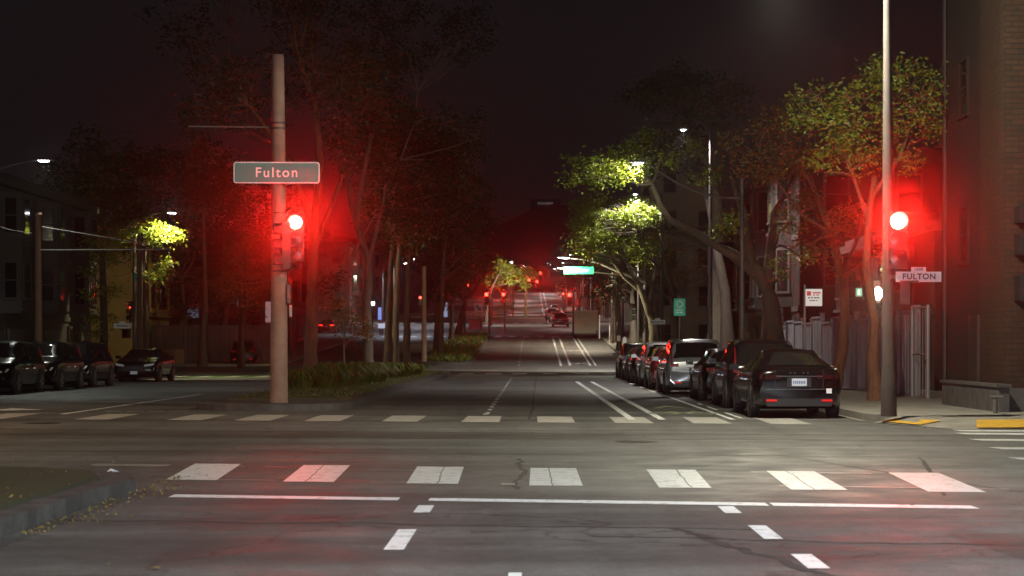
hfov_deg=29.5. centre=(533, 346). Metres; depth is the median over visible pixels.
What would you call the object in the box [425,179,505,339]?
median tree
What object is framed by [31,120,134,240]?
backdrop tree
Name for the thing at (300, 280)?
window
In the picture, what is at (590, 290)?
street lamp
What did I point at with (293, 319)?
garage door
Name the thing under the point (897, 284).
window
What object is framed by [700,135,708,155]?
window
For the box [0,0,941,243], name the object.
sky
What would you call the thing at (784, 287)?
window
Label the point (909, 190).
window
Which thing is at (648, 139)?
window
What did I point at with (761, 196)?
window
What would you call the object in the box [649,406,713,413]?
bicycle lane marking
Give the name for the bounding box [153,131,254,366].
backdrop tree
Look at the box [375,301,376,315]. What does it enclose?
garage door
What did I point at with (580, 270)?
traffic signal
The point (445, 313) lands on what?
lit sign
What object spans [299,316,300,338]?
door
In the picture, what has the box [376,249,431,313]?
house
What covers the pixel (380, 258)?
house
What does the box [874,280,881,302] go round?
wall lamp
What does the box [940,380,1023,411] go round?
wall
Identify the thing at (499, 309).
median planting bed
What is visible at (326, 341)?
sidewalk
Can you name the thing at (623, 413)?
lane lines marking
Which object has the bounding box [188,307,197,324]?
shop sign
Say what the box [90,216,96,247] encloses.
window
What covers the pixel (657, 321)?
street name sign
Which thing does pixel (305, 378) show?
strap leaf plant
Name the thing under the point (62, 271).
window
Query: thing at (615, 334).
street tree
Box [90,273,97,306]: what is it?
window
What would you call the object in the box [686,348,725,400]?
parked car
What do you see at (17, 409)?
arrow marking
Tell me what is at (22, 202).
house
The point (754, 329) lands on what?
door
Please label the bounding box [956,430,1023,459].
side crosswalk marking
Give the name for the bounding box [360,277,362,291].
window
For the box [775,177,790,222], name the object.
window
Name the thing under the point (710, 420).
crosswalk marking
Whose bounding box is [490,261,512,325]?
street lamp
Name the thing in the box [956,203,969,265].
window
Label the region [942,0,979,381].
house
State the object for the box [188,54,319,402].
traffic signal
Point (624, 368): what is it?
parked car
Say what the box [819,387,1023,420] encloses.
sidewalk
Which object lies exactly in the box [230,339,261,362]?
parked car
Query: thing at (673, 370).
parked car
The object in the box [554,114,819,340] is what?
street tree
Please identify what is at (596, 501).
stop line marking
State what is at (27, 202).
window
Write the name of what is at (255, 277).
window
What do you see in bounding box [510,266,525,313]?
street lamp
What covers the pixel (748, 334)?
garage door
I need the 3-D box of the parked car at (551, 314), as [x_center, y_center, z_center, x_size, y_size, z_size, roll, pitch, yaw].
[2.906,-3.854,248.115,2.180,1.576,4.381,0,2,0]
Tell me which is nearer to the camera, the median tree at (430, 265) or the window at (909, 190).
the window at (909, 190)
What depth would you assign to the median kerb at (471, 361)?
138.92 m
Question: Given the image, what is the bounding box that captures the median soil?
[0,466,97,508]
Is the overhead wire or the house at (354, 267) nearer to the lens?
the overhead wire
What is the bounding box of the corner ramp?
[876,415,1023,429]
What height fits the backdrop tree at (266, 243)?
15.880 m
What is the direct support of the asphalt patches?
on the road
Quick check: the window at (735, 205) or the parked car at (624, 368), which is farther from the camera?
the window at (735, 205)
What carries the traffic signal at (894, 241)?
on the sidewalk at (854, 403)
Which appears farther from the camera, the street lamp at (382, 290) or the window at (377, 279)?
the window at (377, 279)
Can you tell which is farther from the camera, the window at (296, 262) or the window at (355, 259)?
the window at (355, 259)
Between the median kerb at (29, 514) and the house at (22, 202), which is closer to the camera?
the median kerb at (29, 514)
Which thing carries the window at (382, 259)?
in the house at (380, 258)
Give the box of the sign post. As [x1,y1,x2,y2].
[186,316,186,364]
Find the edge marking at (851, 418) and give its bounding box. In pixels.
[839,415,865,420]
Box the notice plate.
[855,288,861,295]
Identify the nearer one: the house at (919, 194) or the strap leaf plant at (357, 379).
the strap leaf plant at (357, 379)
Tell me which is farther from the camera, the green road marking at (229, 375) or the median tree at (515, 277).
the median tree at (515, 277)
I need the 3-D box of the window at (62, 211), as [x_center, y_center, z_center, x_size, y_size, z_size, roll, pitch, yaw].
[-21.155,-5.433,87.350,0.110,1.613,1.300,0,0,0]
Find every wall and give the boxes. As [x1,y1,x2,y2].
[162,349,184,363]
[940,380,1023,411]
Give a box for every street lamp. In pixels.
[0,158,53,169]
[382,262,406,332]
[393,258,414,299]
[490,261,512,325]
[492,267,506,316]
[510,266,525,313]
[564,258,583,309]
[570,254,591,309]
[611,263,613,342]
[623,246,639,342]
[627,160,744,338]
[631,186,662,341]
[677,120,712,339]
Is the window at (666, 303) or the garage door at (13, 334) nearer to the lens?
the garage door at (13, 334)
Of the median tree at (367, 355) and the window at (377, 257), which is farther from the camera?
the window at (377, 257)
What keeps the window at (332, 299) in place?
in the house at (354, 267)
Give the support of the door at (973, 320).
in the house at (961, 218)
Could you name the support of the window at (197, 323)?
in the house at (233, 317)
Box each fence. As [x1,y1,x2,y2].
[151,325,270,361]
[783,305,920,395]
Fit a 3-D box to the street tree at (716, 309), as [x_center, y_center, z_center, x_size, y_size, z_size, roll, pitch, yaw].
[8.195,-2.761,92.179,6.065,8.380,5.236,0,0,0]
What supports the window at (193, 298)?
in the house at (233, 317)
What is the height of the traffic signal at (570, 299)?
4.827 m
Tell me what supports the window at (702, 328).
in the apartment block
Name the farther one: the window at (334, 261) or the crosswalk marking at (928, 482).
the window at (334, 261)
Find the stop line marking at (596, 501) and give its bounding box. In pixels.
[170,494,978,508]
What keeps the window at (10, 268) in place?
in the house at (22, 202)
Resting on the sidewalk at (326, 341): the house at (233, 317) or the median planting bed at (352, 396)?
the house at (233, 317)
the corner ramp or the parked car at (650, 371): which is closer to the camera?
the corner ramp
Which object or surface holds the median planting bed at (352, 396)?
on the median kerb at (224, 404)
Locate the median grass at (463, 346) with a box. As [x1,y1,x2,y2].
[427,331,489,361]
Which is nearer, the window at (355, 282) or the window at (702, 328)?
the window at (702, 328)
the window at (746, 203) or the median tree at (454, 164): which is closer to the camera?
the window at (746, 203)
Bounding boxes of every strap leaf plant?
[266,369,332,388]
[299,367,356,387]
[303,363,375,386]
[316,361,386,384]
[334,362,392,383]
[375,364,403,381]
[384,362,422,377]
[408,363,429,375]
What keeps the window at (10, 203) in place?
in the house at (22, 202)
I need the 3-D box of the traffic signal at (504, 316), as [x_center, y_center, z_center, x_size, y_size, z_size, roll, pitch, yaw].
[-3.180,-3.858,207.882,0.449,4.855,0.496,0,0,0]
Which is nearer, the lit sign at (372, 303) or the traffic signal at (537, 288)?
the lit sign at (372, 303)
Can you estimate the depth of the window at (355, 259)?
240.71 m
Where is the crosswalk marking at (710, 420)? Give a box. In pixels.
[0,413,809,423]
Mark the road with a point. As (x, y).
(268, 536)
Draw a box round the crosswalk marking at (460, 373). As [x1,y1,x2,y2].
[176,336,615,376]
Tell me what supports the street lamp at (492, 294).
on the median kerb at (499, 320)
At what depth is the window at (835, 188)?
79.98 m
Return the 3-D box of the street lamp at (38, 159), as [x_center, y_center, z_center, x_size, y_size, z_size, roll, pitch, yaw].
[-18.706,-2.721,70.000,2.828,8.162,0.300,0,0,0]
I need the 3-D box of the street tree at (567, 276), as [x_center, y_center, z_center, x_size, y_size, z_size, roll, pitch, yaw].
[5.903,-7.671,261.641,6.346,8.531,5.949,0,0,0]
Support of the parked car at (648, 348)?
on the road
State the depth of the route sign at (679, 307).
94.94 m
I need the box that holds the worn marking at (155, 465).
[89,464,981,488]
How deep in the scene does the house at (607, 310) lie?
286.56 m
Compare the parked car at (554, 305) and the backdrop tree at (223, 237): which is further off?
the parked car at (554, 305)
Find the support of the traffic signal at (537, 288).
on the road
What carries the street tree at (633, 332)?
on the sidewalk at (605, 339)
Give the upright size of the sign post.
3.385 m
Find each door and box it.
[0,323,6,340]
[8,329,23,341]
[34,325,43,340]
[44,330,58,340]
[67,326,75,340]
[76,331,88,341]
[292,317,295,339]
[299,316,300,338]
[301,318,304,338]
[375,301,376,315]
[746,332,751,338]
[752,327,756,338]
[968,315,979,381]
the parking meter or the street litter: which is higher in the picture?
the parking meter
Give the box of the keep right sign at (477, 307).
[474,303,481,311]
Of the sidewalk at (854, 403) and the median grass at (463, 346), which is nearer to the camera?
the sidewalk at (854, 403)
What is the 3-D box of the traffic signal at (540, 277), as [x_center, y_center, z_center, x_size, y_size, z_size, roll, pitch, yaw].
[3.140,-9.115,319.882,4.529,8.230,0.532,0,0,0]
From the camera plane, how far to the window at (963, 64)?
47.76 m
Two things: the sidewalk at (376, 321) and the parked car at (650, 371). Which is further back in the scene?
the sidewalk at (376, 321)
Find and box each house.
[0,172,98,341]
[91,216,174,364]
[169,236,252,354]
[178,230,319,345]
[304,241,374,322]
[360,247,395,318]
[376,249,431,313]
[579,248,602,313]
[596,252,611,318]
[606,239,636,322]
[632,216,738,340]
[733,148,941,338]
[832,211,941,390]
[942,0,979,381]
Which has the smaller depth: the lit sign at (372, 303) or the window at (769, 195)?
the window at (769, 195)
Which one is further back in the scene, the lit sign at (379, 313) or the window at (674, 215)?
the lit sign at (379, 313)
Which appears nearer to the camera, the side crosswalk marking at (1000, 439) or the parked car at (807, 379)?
the side crosswalk marking at (1000, 439)
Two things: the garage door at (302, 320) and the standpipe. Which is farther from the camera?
the garage door at (302, 320)
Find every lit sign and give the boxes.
[265,302,270,324]
[289,305,291,355]
[371,302,374,332]
[378,307,380,334]
[378,323,384,335]
[443,303,447,333]
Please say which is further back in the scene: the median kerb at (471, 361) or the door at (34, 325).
the median kerb at (471, 361)
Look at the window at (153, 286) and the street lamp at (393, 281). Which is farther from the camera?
the street lamp at (393, 281)
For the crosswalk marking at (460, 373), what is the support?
on the road
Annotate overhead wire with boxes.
[142,279,270,283]
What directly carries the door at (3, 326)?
in the house at (22, 202)
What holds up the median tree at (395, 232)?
on the median planting bed at (352, 396)
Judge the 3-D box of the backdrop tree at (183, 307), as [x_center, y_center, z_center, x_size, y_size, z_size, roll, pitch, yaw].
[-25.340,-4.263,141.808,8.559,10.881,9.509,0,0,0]
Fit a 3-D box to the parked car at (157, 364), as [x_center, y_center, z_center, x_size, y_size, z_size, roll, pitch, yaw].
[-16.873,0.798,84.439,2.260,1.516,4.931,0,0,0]
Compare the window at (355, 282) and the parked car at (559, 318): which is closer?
the parked car at (559, 318)
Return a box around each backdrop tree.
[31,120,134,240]
[93,132,197,310]
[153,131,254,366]
[155,214,239,348]
[187,192,270,356]
[228,183,308,345]
[259,211,347,311]
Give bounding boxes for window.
[2,195,19,234]
[2,260,19,299]
[23,196,32,236]
[23,261,32,300]
[40,206,55,242]
[41,266,55,302]
[59,207,67,244]
[59,267,67,303]
[72,215,86,248]
[72,272,87,305]
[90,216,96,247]
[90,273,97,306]
[151,234,155,263]
[151,278,155,307]
[158,281,167,309]
[170,282,172,308]
[191,250,201,267]
[191,285,201,304]
[192,321,200,340]
[236,287,239,307]
[249,289,252,309]
[250,311,262,329]
[252,277,262,295]
[292,261,298,268]
[292,280,298,300]
[300,280,301,300]
[301,251,307,271]
[301,283,306,302]
[332,250,340,263]
[332,275,340,287]
[332,299,340,312]
[353,251,357,265]
[353,275,357,290]
[360,254,362,268]
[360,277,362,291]
[375,255,379,268]
[375,276,379,289]
[381,258,383,270]
[642,173,650,196]
[643,139,649,158]
[662,173,676,192]
[663,210,676,230]
[663,248,676,268]
[663,286,676,306]
[663,324,670,341]
[697,286,707,306]
[698,210,708,230]
[698,248,706,268]
[698,324,707,338]
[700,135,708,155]
[724,229,733,248]
[726,269,733,292]
[733,203,737,241]
[733,264,737,301]
[744,272,749,300]
[745,202,748,213]
[748,276,753,298]
[749,191,753,233]
[755,190,767,232]
[755,256,764,297]
[766,178,771,224]
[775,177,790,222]
[775,248,790,293]
[823,246,842,286]
[824,173,849,213]
[834,270,838,300]
[847,261,863,299]
[878,251,881,288]
[895,249,909,292]
[896,173,923,213]
[956,55,969,120]
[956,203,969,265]
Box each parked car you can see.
[0,340,44,393]
[28,341,83,390]
[67,341,113,386]
[114,348,174,381]
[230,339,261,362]
[318,319,338,333]
[544,308,557,320]
[547,310,560,322]
[548,304,560,309]
[551,312,569,326]
[613,343,643,377]
[619,348,634,380]
[623,346,642,382]
[631,342,666,385]
[640,346,665,389]
[652,339,721,393]
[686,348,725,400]
[708,339,796,407]
[729,348,840,416]
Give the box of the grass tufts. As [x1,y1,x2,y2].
[236,369,442,397]
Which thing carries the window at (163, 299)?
in the house at (118, 345)
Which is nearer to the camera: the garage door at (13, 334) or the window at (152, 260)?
the garage door at (13, 334)
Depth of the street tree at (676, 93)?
83.79 m
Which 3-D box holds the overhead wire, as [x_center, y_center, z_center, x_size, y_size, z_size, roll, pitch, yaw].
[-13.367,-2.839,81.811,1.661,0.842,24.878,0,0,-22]
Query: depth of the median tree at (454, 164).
100.06 m
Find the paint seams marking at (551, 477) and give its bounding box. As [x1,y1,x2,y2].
[305,465,813,488]
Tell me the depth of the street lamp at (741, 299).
65.94 m
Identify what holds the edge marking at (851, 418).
on the road
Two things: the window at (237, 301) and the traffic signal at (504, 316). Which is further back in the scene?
the traffic signal at (504, 316)
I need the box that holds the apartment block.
[639,121,726,341]
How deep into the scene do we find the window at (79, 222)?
92.37 m
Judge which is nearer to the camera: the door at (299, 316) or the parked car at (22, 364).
the parked car at (22, 364)
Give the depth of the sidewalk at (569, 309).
447.48 m
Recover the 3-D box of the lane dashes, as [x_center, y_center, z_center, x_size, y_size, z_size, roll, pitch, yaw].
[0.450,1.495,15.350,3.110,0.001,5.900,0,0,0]
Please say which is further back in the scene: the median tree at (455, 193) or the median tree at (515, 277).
the median tree at (515, 277)
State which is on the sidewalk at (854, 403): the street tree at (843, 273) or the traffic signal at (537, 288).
the street tree at (843, 273)
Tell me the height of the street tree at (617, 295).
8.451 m
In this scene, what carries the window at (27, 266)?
in the house at (22, 202)
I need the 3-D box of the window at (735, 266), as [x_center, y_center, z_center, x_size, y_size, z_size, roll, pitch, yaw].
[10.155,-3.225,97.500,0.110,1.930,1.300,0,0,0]
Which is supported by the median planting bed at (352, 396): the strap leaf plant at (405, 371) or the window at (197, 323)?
the strap leaf plant at (405, 371)
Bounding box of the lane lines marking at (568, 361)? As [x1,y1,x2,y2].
[518,292,596,365]
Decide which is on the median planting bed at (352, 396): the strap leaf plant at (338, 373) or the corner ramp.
the strap leaf plant at (338, 373)
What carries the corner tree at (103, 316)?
on the sidewalk at (72, 384)
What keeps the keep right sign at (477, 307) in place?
on the road
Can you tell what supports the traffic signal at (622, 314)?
on the road
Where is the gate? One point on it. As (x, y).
(927, 352)
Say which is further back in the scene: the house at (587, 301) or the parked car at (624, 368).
the house at (587, 301)
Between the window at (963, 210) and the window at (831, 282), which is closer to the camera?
the window at (963, 210)
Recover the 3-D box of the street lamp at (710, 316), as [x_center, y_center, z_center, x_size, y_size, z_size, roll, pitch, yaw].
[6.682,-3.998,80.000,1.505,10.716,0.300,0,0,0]
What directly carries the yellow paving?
on the corner ramp
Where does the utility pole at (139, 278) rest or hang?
on the sidewalk at (72, 384)
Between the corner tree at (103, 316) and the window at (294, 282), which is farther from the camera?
the window at (294, 282)
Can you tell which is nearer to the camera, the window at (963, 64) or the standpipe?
the standpipe
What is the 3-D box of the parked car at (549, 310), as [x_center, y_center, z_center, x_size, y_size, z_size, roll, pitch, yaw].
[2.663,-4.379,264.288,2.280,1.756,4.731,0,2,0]
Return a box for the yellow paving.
[883,418,1023,426]
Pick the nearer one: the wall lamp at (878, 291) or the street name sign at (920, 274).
the street name sign at (920, 274)
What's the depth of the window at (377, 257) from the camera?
274.97 m
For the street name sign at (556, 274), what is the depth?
214.95 m
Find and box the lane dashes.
[383,505,828,575]
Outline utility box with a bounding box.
[469,320,481,328]
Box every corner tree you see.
[69,230,130,348]
[104,217,188,347]
[205,230,270,367]
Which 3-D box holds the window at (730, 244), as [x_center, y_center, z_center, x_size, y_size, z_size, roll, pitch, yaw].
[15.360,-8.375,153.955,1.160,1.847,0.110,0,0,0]
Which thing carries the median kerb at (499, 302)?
on the road
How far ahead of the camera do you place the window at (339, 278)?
237.97 m
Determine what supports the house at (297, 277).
on the sidewalk at (326, 341)
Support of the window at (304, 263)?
in the house at (297, 277)
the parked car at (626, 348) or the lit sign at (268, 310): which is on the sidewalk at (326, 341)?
the lit sign at (268, 310)
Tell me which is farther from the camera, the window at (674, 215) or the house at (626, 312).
the house at (626, 312)
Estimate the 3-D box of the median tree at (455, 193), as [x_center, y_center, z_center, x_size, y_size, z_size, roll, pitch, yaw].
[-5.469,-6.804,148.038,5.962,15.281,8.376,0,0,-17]
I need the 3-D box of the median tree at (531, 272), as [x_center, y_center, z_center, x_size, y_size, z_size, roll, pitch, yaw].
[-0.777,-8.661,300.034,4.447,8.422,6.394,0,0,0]
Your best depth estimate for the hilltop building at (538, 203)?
904.00 m
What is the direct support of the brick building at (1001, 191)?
on the sidewalk at (854, 403)
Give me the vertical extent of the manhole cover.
0.001 m
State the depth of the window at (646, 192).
150.82 m
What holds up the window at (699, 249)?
in the apartment block
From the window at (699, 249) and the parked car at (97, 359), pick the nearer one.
the parked car at (97, 359)
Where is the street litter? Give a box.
[30,379,922,567]
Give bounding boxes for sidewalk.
[0,374,175,391]
[175,334,361,365]
[318,316,421,324]
[399,292,468,314]
[557,292,584,313]
[600,316,629,324]
[600,334,648,353]
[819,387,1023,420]
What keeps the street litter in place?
on the road
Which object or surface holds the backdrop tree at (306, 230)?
on the sidewalk at (326, 341)
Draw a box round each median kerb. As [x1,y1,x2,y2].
[0,468,134,538]
[196,372,450,410]
[421,335,490,364]
[468,316,502,323]
[493,292,517,314]
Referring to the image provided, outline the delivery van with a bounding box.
[573,310,597,337]
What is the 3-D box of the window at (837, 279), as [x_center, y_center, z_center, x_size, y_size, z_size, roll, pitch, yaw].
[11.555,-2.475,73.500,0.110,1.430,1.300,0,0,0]
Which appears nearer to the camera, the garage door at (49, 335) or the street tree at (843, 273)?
the street tree at (843, 273)
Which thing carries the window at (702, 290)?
in the apartment block
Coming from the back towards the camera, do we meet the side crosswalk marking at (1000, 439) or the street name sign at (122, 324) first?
the street name sign at (122, 324)
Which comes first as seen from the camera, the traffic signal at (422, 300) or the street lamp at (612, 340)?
the traffic signal at (422, 300)
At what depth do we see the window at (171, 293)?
144.55 m
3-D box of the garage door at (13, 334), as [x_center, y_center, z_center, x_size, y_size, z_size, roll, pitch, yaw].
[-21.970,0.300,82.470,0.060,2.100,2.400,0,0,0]
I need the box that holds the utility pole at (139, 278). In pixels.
[136,235,144,347]
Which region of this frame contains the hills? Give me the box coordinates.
[195,200,639,284]
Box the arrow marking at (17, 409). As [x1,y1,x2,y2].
[0,408,41,410]
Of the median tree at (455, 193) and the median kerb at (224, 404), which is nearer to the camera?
the median kerb at (224, 404)
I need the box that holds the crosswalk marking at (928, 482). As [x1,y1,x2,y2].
[166,464,984,491]
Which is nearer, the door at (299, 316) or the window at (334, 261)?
the door at (299, 316)
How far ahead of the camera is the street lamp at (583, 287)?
267.93 m
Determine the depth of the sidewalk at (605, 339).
184.13 m
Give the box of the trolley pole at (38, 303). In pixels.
[34,212,169,340]
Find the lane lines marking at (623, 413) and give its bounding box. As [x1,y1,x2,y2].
[63,380,740,419]
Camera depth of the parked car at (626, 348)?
91.94 m
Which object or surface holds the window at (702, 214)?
in the apartment block
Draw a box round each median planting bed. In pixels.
[228,371,445,398]
[476,316,502,321]
[493,292,516,313]
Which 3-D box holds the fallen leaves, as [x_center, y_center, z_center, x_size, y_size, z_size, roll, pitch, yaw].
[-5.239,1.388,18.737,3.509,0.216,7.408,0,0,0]
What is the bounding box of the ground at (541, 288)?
[432,284,575,291]
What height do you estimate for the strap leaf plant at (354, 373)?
0.786 m
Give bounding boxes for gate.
[911,305,929,398]
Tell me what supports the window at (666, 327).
in the apartment block
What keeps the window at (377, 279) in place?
in the house at (380, 258)
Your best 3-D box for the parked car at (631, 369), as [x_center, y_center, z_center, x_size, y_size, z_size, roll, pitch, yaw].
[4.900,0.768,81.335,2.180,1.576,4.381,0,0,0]
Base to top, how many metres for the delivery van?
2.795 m
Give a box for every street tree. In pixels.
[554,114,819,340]
[555,261,596,309]
[559,196,663,341]
[565,184,680,338]
[581,255,639,350]
[590,251,635,342]
[590,257,689,342]
[614,56,763,347]
[642,203,750,343]
[711,94,881,387]
[777,43,953,400]
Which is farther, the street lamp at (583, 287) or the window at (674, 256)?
the street lamp at (583, 287)
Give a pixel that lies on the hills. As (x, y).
(532, 239)
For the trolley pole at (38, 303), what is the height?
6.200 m
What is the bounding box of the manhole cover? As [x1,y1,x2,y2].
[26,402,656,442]
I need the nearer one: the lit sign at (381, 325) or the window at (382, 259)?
the lit sign at (381, 325)
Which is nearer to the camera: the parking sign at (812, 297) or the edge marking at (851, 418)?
the edge marking at (851, 418)
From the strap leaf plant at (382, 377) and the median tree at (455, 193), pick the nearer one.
the strap leaf plant at (382, 377)
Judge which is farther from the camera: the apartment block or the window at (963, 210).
the apartment block
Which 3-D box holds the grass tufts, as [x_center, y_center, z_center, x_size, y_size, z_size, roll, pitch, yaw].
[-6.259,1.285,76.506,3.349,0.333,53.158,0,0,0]
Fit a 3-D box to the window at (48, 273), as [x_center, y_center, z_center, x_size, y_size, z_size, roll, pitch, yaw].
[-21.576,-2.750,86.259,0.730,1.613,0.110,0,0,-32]
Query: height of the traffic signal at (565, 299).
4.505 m
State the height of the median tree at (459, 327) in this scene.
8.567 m
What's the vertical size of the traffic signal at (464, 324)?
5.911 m
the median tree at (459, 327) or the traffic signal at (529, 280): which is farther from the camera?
the traffic signal at (529, 280)
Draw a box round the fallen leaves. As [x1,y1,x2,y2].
[4,458,207,533]
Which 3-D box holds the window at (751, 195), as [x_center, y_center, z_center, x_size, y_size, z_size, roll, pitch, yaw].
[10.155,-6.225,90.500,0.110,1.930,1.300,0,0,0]
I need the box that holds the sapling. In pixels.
[318,288,376,361]
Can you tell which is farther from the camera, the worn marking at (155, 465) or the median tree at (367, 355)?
the median tree at (367, 355)
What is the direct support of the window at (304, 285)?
in the house at (297, 277)
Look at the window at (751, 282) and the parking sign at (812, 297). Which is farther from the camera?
the window at (751, 282)
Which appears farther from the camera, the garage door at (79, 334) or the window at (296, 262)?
the window at (296, 262)
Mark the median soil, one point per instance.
(26, 483)
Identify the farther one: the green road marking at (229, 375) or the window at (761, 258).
the green road marking at (229, 375)
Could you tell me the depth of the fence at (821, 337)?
62.73 m
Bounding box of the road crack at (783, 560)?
[0,376,1022,575]
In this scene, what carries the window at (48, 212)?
in the house at (22, 202)
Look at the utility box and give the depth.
217.65 m
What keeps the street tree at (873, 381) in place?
on the sidewalk at (854, 403)
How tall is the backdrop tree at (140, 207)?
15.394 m
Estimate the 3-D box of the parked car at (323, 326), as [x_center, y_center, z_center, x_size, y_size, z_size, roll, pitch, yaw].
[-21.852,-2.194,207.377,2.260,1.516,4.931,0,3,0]
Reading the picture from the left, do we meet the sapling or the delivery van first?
the sapling
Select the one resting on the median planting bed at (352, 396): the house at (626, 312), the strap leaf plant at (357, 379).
the strap leaf plant at (357, 379)
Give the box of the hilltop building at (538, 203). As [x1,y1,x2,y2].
[530,199,560,208]
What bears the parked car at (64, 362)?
on the road
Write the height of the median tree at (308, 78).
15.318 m
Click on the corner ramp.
(960, 423)
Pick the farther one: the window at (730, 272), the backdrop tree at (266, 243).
the backdrop tree at (266, 243)
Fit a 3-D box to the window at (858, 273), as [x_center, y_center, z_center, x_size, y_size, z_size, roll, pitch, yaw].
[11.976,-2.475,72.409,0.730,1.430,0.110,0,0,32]
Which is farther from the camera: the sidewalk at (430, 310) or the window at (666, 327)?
the sidewalk at (430, 310)
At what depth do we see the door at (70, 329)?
92.06 m
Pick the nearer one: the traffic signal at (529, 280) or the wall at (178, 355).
the wall at (178, 355)
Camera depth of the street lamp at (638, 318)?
132.95 m
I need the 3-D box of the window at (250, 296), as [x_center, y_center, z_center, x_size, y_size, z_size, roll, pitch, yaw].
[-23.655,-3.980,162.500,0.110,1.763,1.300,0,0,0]
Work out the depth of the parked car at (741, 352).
47.07 m
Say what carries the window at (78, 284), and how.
in the house at (22, 202)
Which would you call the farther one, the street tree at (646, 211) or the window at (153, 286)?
the window at (153, 286)
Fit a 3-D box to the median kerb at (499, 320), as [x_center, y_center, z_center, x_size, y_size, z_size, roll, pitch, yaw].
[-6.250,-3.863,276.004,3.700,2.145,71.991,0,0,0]
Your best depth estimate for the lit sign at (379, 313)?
202.93 m
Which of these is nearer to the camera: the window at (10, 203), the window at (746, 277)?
the window at (10, 203)
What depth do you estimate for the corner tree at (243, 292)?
120.76 m
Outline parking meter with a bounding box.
[617,335,619,354]
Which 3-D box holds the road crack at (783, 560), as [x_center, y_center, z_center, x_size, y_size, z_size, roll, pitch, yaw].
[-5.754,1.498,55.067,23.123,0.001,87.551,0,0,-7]
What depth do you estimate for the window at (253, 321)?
169.98 m
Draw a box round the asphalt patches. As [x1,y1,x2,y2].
[0,393,1023,559]
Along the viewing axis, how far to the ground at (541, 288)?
679.07 m
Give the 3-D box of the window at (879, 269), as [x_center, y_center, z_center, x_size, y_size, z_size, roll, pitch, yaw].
[11.555,-2.475,64.500,0.110,1.430,1.300,0,0,0]
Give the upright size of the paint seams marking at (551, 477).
0.001 m
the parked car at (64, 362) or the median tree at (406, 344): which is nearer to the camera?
the parked car at (64, 362)
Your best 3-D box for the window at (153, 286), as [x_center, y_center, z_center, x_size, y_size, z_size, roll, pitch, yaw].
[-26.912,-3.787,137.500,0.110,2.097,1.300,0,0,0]
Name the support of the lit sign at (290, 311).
on the sidewalk at (326, 341)
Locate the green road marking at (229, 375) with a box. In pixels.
[187,375,269,376]
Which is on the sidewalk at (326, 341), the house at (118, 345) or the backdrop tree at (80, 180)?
the house at (118, 345)
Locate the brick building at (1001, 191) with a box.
[980,0,1023,387]
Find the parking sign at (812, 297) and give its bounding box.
[804,285,821,348]
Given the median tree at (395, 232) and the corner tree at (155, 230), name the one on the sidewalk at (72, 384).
the corner tree at (155, 230)
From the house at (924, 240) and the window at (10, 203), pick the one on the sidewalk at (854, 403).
the house at (924, 240)
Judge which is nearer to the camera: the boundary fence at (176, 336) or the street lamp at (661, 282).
the street lamp at (661, 282)
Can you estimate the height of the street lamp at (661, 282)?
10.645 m
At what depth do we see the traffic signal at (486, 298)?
202.90 m
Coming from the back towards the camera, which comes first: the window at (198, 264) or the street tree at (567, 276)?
the street tree at (567, 276)
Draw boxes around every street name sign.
[114,321,130,327]
[545,277,577,309]
[549,271,598,330]
[650,318,664,341]
[890,267,940,281]
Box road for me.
[0,292,1023,575]
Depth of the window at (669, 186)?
149.97 m
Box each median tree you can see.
[135,0,419,369]
[292,0,501,361]
[333,86,476,362]
[348,118,480,362]
[351,96,479,363]
[404,160,488,349]
[421,162,497,352]
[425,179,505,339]
[445,257,491,334]
[481,255,531,324]
[517,264,541,317]
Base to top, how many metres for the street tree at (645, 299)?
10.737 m
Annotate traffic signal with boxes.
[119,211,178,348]
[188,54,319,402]
[419,267,426,361]
[463,285,469,332]
[484,288,489,332]
[502,288,505,332]
[512,278,530,315]
[536,275,563,311]
[539,266,565,286]
[556,235,646,342]
[562,287,565,311]
[567,289,573,333]
[619,294,623,333]
[881,0,919,416]
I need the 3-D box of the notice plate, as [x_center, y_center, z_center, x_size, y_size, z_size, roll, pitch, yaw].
[10.021,-1.676,59.788,0.200,0.260,0.024,0,0,0]
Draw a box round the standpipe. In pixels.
[989,395,1002,412]
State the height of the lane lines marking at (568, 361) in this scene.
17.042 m
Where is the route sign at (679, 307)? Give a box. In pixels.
[674,296,684,338]
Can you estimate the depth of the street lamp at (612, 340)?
175.94 m
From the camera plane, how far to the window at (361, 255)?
248.23 m
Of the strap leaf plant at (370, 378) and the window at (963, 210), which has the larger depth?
the strap leaf plant at (370, 378)
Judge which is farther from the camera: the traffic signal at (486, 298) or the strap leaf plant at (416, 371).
the traffic signal at (486, 298)
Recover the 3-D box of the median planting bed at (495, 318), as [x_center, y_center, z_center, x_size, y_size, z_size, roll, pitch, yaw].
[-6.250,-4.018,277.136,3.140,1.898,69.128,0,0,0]
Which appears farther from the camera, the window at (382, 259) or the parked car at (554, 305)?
the parked car at (554, 305)
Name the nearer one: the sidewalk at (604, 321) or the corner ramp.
the corner ramp
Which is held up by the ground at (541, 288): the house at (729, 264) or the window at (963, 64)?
the house at (729, 264)

